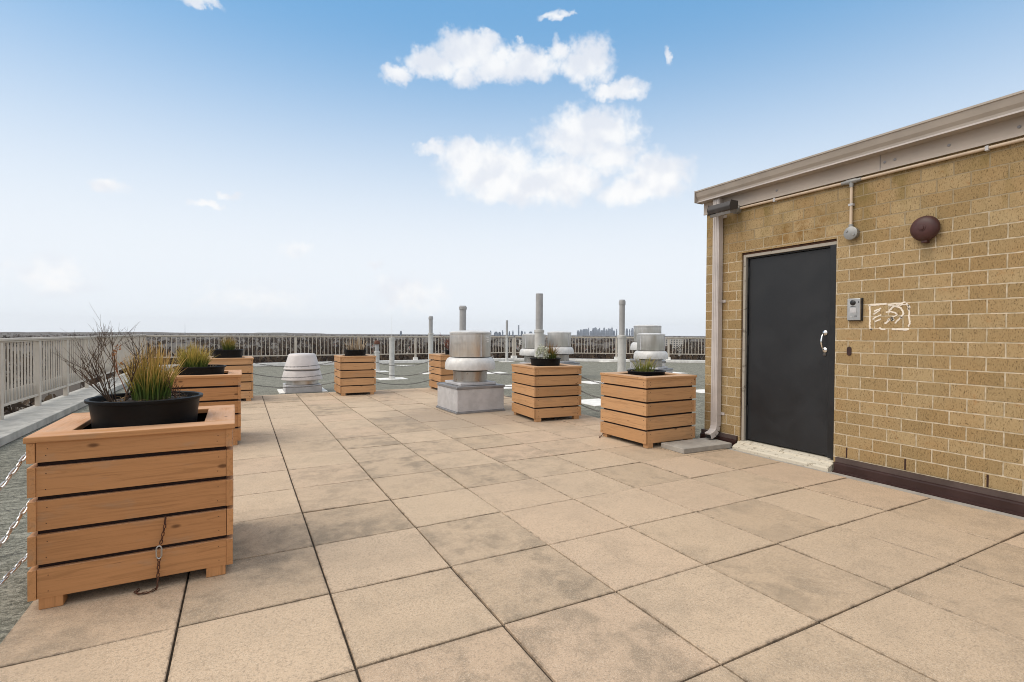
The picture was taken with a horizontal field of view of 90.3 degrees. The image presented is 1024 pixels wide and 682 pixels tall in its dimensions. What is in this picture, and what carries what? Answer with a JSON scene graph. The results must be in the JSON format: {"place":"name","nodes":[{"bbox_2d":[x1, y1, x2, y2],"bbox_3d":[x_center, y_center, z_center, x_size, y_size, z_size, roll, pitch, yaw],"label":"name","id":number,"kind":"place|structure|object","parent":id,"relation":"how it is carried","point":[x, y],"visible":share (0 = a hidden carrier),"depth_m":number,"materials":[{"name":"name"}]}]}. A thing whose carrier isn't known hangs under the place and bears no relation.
{"place":"outdoors","nodes":[
{"label":"outdoors","id":0,"kind":"place"},
{"bbox_2d":[117,339,187,400],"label":"ornamental grass","id":1,"kind":"object","parent":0,"point":[152,385],"depth_m":2.68,"materials":[{"name":"green plant"}]},
{"bbox_2d":[0,332,325,334],"bbox_3d":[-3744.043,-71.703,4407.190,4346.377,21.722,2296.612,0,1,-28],"label":"wooded hills","id":2,"kind":"structure","parent":0,"point":[166,333],"depth_m":4423.58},
{"bbox_2d":[171,340,216,366],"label":"ornamental grass","id":3,"kind":"object","parent":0,"point":[195,357],"depth_m":5.56,"materials":[{"name":"green plant"}]},
{"bbox_2d":[217,335,241,349],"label":"ornamental grass","id":4,"kind":"object","parent":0,"point":[228,345],"depth_m":9.22,"materials":[{"name":"green plant"}]},
{"bbox_2d":[0,361,704,643],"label":"flat roof","id":5,"kind":"structure","parent":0,"point":[14,603],"depth_m":7.50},
{"bbox_2d":[0,366,161,446],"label":"roof edge coping","id":6,"kind":"object","parent":5,"relation":"on","point":[18,424],"visible":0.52,"depth_m":7.50,"materials":[{"name":"white concrete"}]},
{"bbox_2d":[0,334,145,419],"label":"metal railing","id":7,"kind":"object","parent":6,"relation":"on","point":[39,386],"visible":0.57,"depth_m":8.61,"materials":[{"name":"grey metal"}]},
{"bbox_2d":[277,353,327,393],"bbox_3d":[-4.545,0.674,11.032,0.940,0.825,0.830,0,1,-28],"label":"cone ventilator","id":8,"kind":"object","parent":5,"relation":"on","point":[301,359],"visible":0.96,"depth_m":10.75,"materials":[{"name":"metal"}]},
{"bbox_2d":[374,340,388,371],"bbox_3d":[-4.400,0.489,16.605,0.680,1.030,0.510,0,1,-28],"label":"vent pipe","id":9,"kind":"object","parent":5,"relation":"on","point":[377,351],"visible":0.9,"depth_m":16.54,"materials":[{"name":"white metal"}]},
{"bbox_2d":[376,338,406,379],"bbox_3d":[-3.317,0.173,14.060,0.760,1.750,0.570,0,1,-28],"label":"vent pipe","id":10,"kind":"object","parent":5,"relation":"on","point":[391,355],"visible":0.99,"depth_m":14.00,"materials":[{"name":"white metal"}]},
{"bbox_2d":[152,358,704,368],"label":"roof edge kerb","id":11,"kind":"structure","parent":5,"relation":"on","point":[503,359],"depth_m":22.84,"materials":[{"name":"grey concrete"}]},
{"bbox_2d":[145,335,513,362],"bbox_3d":[-6.170,0.307,20.509,14.270,1.025,0.150,0,1,-28],"label":"metal railing","id":12,"kind":"object","parent":11,"relation":"on","point":[415,353],"visible":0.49,"depth_m":19.74,"materials":[{"name":"grey metal"}]},
{"bbox_2d":[514,336,705,359],"bbox_3d":[4.783,0.330,23.348,9.490,1.025,0.150,0,1,6],"label":"metal railing","id":13,"kind":"object","parent":11,"relation":"on","point":[616,353],"visible":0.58,"depth_m":23.31,"materials":[{"name":"grey metal"}]},
{"bbox_2d":[423,316,433,373],"bbox_3d":[-2.554,0.124,16.005,0.600,1.800,0.450,0,1,-28],"label":"vent pipe","id":14,"kind":"object","parent":5,"relation":"on","point":[430,340],"visible":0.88,"depth_m":15.94,"materials":[{"name":"grey metal"}]},
{"bbox_2d":[459,306,466,330],"bbox_3d":[-1.306,0.069,13.499,0.600,2.000,0.450,0,1,-28],"label":"vent pipe","id":15,"kind":"object","parent":5,"relation":"on","point":[462,322],"visible":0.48,"depth_m":13.41,"materials":[{"name":"grey metal"}]},
{"bbox_2d":[499,320,512,361],"bbox_3d":[-0.230,0.006,22.794,0.600,1.860,0.450,0,1,-28],"label":"vent pipe","id":16,"kind":"object","parent":5,"relation":"on","point":[506,348],"visible":1,"depth_m":22.74,"materials":[{"name":"grey metal"}]},
{"bbox_2d":[0,388,1023,681],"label":"paved deck","id":17,"kind":"structure","parent":5,"relation":"on","point":[568,548],"depth_m":2.63,"materials":[{"name":"concrete"}]},
{"bbox_2d":[23,405,234,609],"bbox_3d":[-1.954,0.800,2.746,0.810,0.772,0.768,0,1,-29],"label":"wooden planter","id":18,"kind":"object","parent":17,"relation":"on","point":[102,503],"visible":1,"depth_m":2.40,"materials":[{"name":"brown wood"}]},
{"bbox_2d":[0,453,25,490],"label":"barrier chain","id":19,"kind":"object","parent":18,"relation":"hanging from","point":[10,474],"visible":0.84,"depth_m":2.24,"materials":[{"name":"metal"}]},
{"bbox_2d":[0,554,26,585],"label":"barrier chain","id":20,"kind":"object","parent":18,"relation":"hanging from","point":[11,571],"visible":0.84,"depth_m":2.24,"materials":[{"name":"metal"}]},
{"bbox_2d":[0,499,30,547],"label":"barrier chain","id":21,"kind":"object","parent":18,"relation":"hanging from","point":[11,528],"visible":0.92,"depth_m":2.25,"materials":[{"name":"metal"}]},
{"bbox_2d":[84,391,202,428],"bbox_3d":[-1.949,0.426,2.720,0.515,0.324,0.515,1,1,27],"label":"plastic pot","id":22,"kind":"object","parent":18,"relation":"in","point":[120,412],"visible":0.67,"depth_m":2.54,"materials":[{"name":"plastic"}]},
{"bbox_2d":[51,308,158,401],"bbox_3d":[-2.037,0.064,2.606,0.415,0.521,0.378,0,1,-8],"label":"bare shrub","id":23,"kind":"object","parent":22,"relation":"on","point":[106,395],"visible":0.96,"depth_m":2.58,"materials":[{"name":"brown plant"}]},
{"bbox_2d":[112,345,162,395],"bbox_3d":[-2.069,0.166,2.754,0.294,0.312,0.148,1,1,11],"label":"reddish shrub","id":24,"kind":"object","parent":22,"relation":"in","point":[114,354],"visible":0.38,"depth_m":2.76,"materials":[{"name":"brown plant"}]},
{"bbox_2d":[163,371,182,397],"bbox_3d":[-1.830,0.241,2.746,0.093,0.164,0.167,0,1,-28],"label":"dry sprig","id":25,"kind":"object","parent":22,"relation":"on","point":[173,391],"visible":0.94,"depth_m":2.75,"materials":[{"name":"brown plant"}]},
{"bbox_2d":[133,516,166,594],"bbox_3d":[-1.725,1.019,2.422,0.129,0.348,0.059,0,1,-18],"label":"rusty chain","id":26,"kind":"object","parent":18,"relation":"hanging from","point":[152,590],"visible":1,"depth_m":2.44,"materials":[{"name":"metal"}]},
{"bbox_2d":[163,370,241,444],"bbox_3d":[-3.495,0.746,5.732,0.800,0.772,0.800,0,1,-28],"label":"wooden planter","id":27,"kind":"object","parent":17,"relation":"on","point":[220,389],"visible":0.35,"depth_m":5.48,"materials":[{"name":"brown wood"}]},
{"bbox_2d":[173,364,225,374],"bbox_3d":[-3.473,0.408,5.670,0.515,0.321,0.515,1,1,44],"label":"plastic pot","id":28,"kind":"object","parent":27,"relation":"on","point":[209,369],"visible":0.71,"depth_m":5.49,"materials":[{"name":"black plastic"}]},
{"bbox_2d":[208,356,253,400],"bbox_3d":[-5.178,0.682,9.300,0.800,0.772,0.800,0,1,-29],"label":"wooden planter","id":29,"kind":"object","parent":17,"relation":"on","point":[244,364],"visible":0.46,"depth_m":9.08,"materials":[{"name":"brown wood"}]},
{"bbox_2d":[212,349,243,357],"bbox_3d":[-5.171,0.292,9.274,0.515,0.334,0.515,0,1,-34],"label":"plastic pot","id":30,"kind":"object","parent":29,"relation":"in","point":[222,353],"visible":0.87,"depth_m":9.08,"materials":[{"name":"black plastic"}]},
{"bbox_2d":[253,382,334,387],"bbox_3d":[-4.228,0.866,9.930,1.487,0.098,0.021,0,1,-26],"label":"barrier chain","id":31,"kind":"object","parent":29,"relation":"hanging from","point":[291,387],"visible":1,"depth_m":9.90,"materials":[{"name":"grey metal"}]},
{"bbox_2d":[334,354,375,395],"bbox_3d":[-3.198,0.678,10.357,0.704,0.772,0.704,0,1,-28],"label":"wooden planter","id":32,"kind":"object","parent":17,"relation":"on","point":[354,374],"visible":1,"depth_m":10.06,"materials":[{"name":"brown wood"}]},
{"bbox_2d":[253,361,335,366],"bbox_3d":[-4.215,0.456,9.929,1.512,0.118,0.021,0,1,-26],"label":"barrier chain","id":33,"kind":"object","parent":32,"relation":"hanging from","point":[297,366],"visible":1,"depth_m":9.95,"materials":[{"name":"metal"}]},
{"bbox_2d":[253,371,335,377],"bbox_3d":[-4.216,0.666,9.932,1.512,0.118,0.021,0,1,-26],"label":"barrier chain","id":34,"kind":"object","parent":32,"relation":"hanging from","point":[294,377],"visible":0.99,"depth_m":9.91,"materials":[{"name":"metal"}]},
{"bbox_2d":[344,349,365,355],"bbox_3d":[-3.187,0.268,10.355,0.450,0.243,0.490,0,1,-5],"label":"plastic pot","id":35,"kind":"object","parent":32,"relation":"in","point":[351,352],"visible":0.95,"depth_m":10.16,"materials":[{"name":"plastic"}]},
{"bbox_2d":[344,334,366,349],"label":"dead stalks","id":36,"kind":"object","parent":35,"relation":"on","point":[356,346],"visible":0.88,"depth_m":10.34,"materials":[{"name":"brown plant"}]},
{"bbox_2d":[377,380,427,384],"bbox_3d":[-2.320,0.876,10.836,1.348,0.122,0.021,0,1,-26],"label":"barrier chain","id":37,"kind":"object","parent":32,"relation":"hanging from","point":[400,384],"visible":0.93,"depth_m":10.80,"materials":[{"name":"grey metal"}]},
{"bbox_2d":[429,353,452,387],"bbox_3d":[-1.357,0.676,11.261,0.760,0.772,0.760,0,1,-28],"label":"wooden planter","id":38,"kind":"object","parent":17,"relation":"on","point":[439,373],"visible":0.45,"depth_m":10.93,"materials":[{"name":"brown wood"}]},
{"bbox_2d":[376,369,433,375],"bbox_3d":[-2.310,0.679,10.837,1.367,0.148,0.021,0,1,-26],"label":"barrier chain","id":39,"kind":"object","parent":38,"relation":"hanging from","point":[404,375],"visible":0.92,"depth_m":10.86,"materials":[{"name":"grey metal"}]},
{"bbox_2d":[376,359,433,365],"bbox_3d":[-2.308,0.469,10.834,1.367,0.148,0.021,0,1,-26],"label":"barrier chain","id":40,"kind":"object","parent":38,"relation":"hanging from","point":[407,365],"visible":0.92,"depth_m":10.87,"materials":[{"name":"grey metal"}]},
{"bbox_2d":[436,330,504,414],"bbox_3d":[-0.681,0.468,8.296,0.850,1.285,0.850,0,1,-30],"label":"exhaust fan","id":41,"kind":"object","parent":17,"relation":"on","point":[469,388],"visible":1,"depth_m":8.00,"materials":[{"name":"metal"}]},
{"bbox_2d":[511,363,581,421],"bbox_3d":[0.504,0.742,7.607,0.784,0.772,0.784,0,1,-24],"label":"wooden planter","id":42,"kind":"object","parent":17,"relation":"on","point":[539,393],"visible":0.98,"depth_m":7.29,"materials":[{"name":"brown wood"}]},
{"bbox_2d":[530,357,560,365],"bbox_3d":[0.494,0.346,7.538,0.465,0.255,0.465,1,1,22],"label":"plastic pot","id":43,"kind":"object","parent":42,"relation":"on","point":[536,361],"visible":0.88,"depth_m":7.36,"materials":[{"name":"black plastic"}]},
{"bbox_2d":[535,344,550,358],"bbox_3d":[0.445,0.165,7.498,0.207,0.253,0.343,0,1,-16],"label":"pale shrub","id":44,"kind":"object","parent":43,"relation":"in","point":[541,349],"visible":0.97,"depth_m":7.47,"materials":[{"name":"white plant"}]},
{"bbox_2d":[600,371,696,447],"bbox_3d":[1.593,0.772,6.012,0.784,0.772,0.784,0,1,-29],"label":"wooden planter","id":45,"kind":"object","parent":17,"relation":"on","point":[647,411],"visible":0.97,"depth_m":5.72,"materials":[{"name":"brown wood"}]},
{"bbox_2d":[627,369,665,375],"bbox_3d":[1.590,0.442,6.038,0.450,0.243,0.450,0,1,-43],"label":"plastic pot","id":46,"kind":"object","parent":45,"relation":"on","point":[649,373],"visible":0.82,"depth_m":5.87,"materials":[{"name":"black plastic"}]},
{"bbox_2d":[661,438,731,453],"bbox_3d":[2.016,1.139,5.567,0.705,0.054,0.335,0,1,-26],"label":"splash slab","id":47,"kind":"object","parent":17,"relation":"on","point":[694,445],"depth_m":5.48,"materials":[{"name":"grey concrete"}]},
{"bbox_2d":[726,448,1023,519],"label":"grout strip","id":48,"kind":"object","parent":17,"relation":"on","point":[934,497],"depth_m":4.09,"materials":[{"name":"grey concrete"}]},
{"bbox_2d":[518,333,545,363],"bbox_3d":[0.622,0.421,14.603,0.850,1.285,0.850,1,1,22],"label":"exhaust fan","id":49,"kind":"object","parent":5,"relation":"on","point":[527,351],"visible":0.38,"depth_m":14.33,"materials":[{"name":"metal"}]},
{"bbox_2d":[534,293,543,356],"bbox_3d":[0.559,0.075,10.504,0.600,2.100,0.450,0,1,-28],"label":"vent pipe","id":50,"kind":"object","parent":5,"relation":"on","point":[539,335],"visible":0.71,"depth_m":10.43,"materials":[{"name":"grey metal"}]},
{"bbox_2d":[397,365,704,405],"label":"roof membrane patches","id":51,"kind":"object","parent":5,"relation":"on","point":[594,402],"visible":0.4,"depth_m":11.34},
{"bbox_2d":[545,331,579,365],"bbox_3d":[1.390,0.388,15.012,0.892,1.349,0.892,0,1,-40],"label":"exhaust fan","id":52,"kind":"object","parent":5,"relation":"on","point":[562,339],"visible":0.49,"depth_m":14.71,"materials":[{"name":"metal"}]},
{"bbox_2d":[617,300,626,371],"bbox_3d":[2.156,0.167,10.005,0.600,1.950,0.450,0,1,-28],"label":"vent pipe","id":53,"kind":"object","parent":5,"relation":"on","point":[621,364],"visible":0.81,"depth_m":9.94,"materials":[{"name":"grey metal"}]},
{"bbox_2d":[630,325,665,367],"bbox_3d":[4.091,0.289,15.409,1.037,1.568,1.037,1,1,12],"label":"exhaust fan","id":54,"kind":"object","parent":5,"relation":"on","point":[638,329],"visible":0.31,"depth_m":15.08,"materials":[{"name":"metal"}]},
{"bbox_2d":[628,333,672,372],"bbox_3d":[3.460,0.454,12.706,0.867,1.311,0.867,1,1,37],"label":"exhaust fan","id":55,"kind":"object","parent":5,"relation":"on","point":[649,345],"visible":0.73,"depth_m":12.42,"materials":[{"name":"metal"}]},
{"bbox_2d":[694,90,1023,516],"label":"brick bulkhead","id":56,"kind":"object","parent":5,"relation":"on","point":[920,389],"visible":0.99,"depth_m":4.30,"materials":[{"name":"beige brick"}]},
{"bbox_2d":[707,199,741,217],"bbox_3d":[2.339,-1.434,5.585,0.234,0.146,0.295,0,1,-28],"label":"wall lamp","id":57,"kind":"object","parent":56,"relation":"attached to","point":[732,206],"visible":1,"depth_m":5.52,"materials":[{"name":"grey metal"}]},
{"bbox_2d":[746,248,829,455],"bbox_3d":[2.764,0.099,5.145,0.105,1.953,0.889,0,1,-28],"label":"door","id":58,"kind":"structure","parent":56,"relation":"in","point":[788,338],"depth_m":5.11,"materials":[{"name":"grey paint"}]},
{"bbox_2d":[847,347,851,355],"bbox_3d":[3.019,0.091,4.562,0.007,0.080,0.038,0,1,-28],"label":"oval escutcheon","id":59,"kind":"object","parent":56,"relation":"attached to","point":[849,350],"visible":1,"depth_m":4.55,"materials":[{"name":"metal"}]},
{"bbox_2d":[847,298,862,320],"bbox_3d":[3.029,-0.278,4.503,0.043,0.200,0.120,0,1,-28],"label":"intercom","id":60,"kind":"object","parent":56,"relation":"attached to","point":[854,309],"depth_m":4.49,"materials":[{"name":"metal"}]},
{"bbox_2d":[740,138,1023,239],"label":"electrical conduit","id":61,"kind":"object","parent":56,"relation":"attached to","point":[851,232],"visible":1,"depth_m":4.48,"materials":[{"name":"white metal"}]},
{"bbox_2d":[910,216,939,242],"bbox_3d":[3.254,-0.883,4.021,0.098,0.213,0.200,0,1,-28],"label":"alarm bell","id":62,"kind":"object","parent":56,"relation":"attached to","point":[924,229],"visible":1,"depth_m":3.99,"materials":[{"name":"metal"}]},
{"bbox_2d":[0,334,705,415],"bbox_3d":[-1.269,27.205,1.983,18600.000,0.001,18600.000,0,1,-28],"label":"ground","id":63,"kind":"structure","parent":0,"point":[59,392],"depth_m":1487.57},
{"bbox_2d":[0,333,705,414],"bbox_3d":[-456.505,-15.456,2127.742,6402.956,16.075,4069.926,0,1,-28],"label":"bare woodland","id":64,"kind":"object","parent":63,"relation":"on","point":[330,350],"visible":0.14,"depth_m":488.20,"materials":[{"name":"plant"}]},
{"bbox_2d":[665,339,682,351],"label":"distant building","id":65,"kind":"structure","parent":63,"relation":"on","point":[676,342],"depth_m":803.86,"materials":[{"name":"grey concrete"}]},
{"bbox_2d":[440,333,449,348],"bbox_3d":[-1.335,0.021,11.233,0.392,0.428,0.356,1,1,34],"label":"reddish sprig","id":66,"kind":"object","parent":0,"point":[446,343],"visible":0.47,"depth_m":11.23,"materials":[{"name":"brown plant"}]},
{"bbox_2d":[0,0,1023,335],"label":"sky","id":67,"kind":"structure","parent":0,"point":[175,166],"materials":[{"name":"blue"}]},
{"bbox_2d":[544,341,564,358],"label":"ornamental grass","id":68,"kind":"object","parent":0,"point":[553,355],"depth_m":7.55,"materials":[{"name":"green plant"}]},
{"bbox_2d":[165,397,950,681],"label":"deck bedding","id":69,"kind":"object","parent":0,"point":[171,656],"depth_m":2.24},
{"bbox_2d":[628,356,658,371],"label":"ornamental grass","id":70,"kind":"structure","parent":0,"point":[645,367],"depth_m":6.02,"materials":[{"name":"green plant"}]}
]}

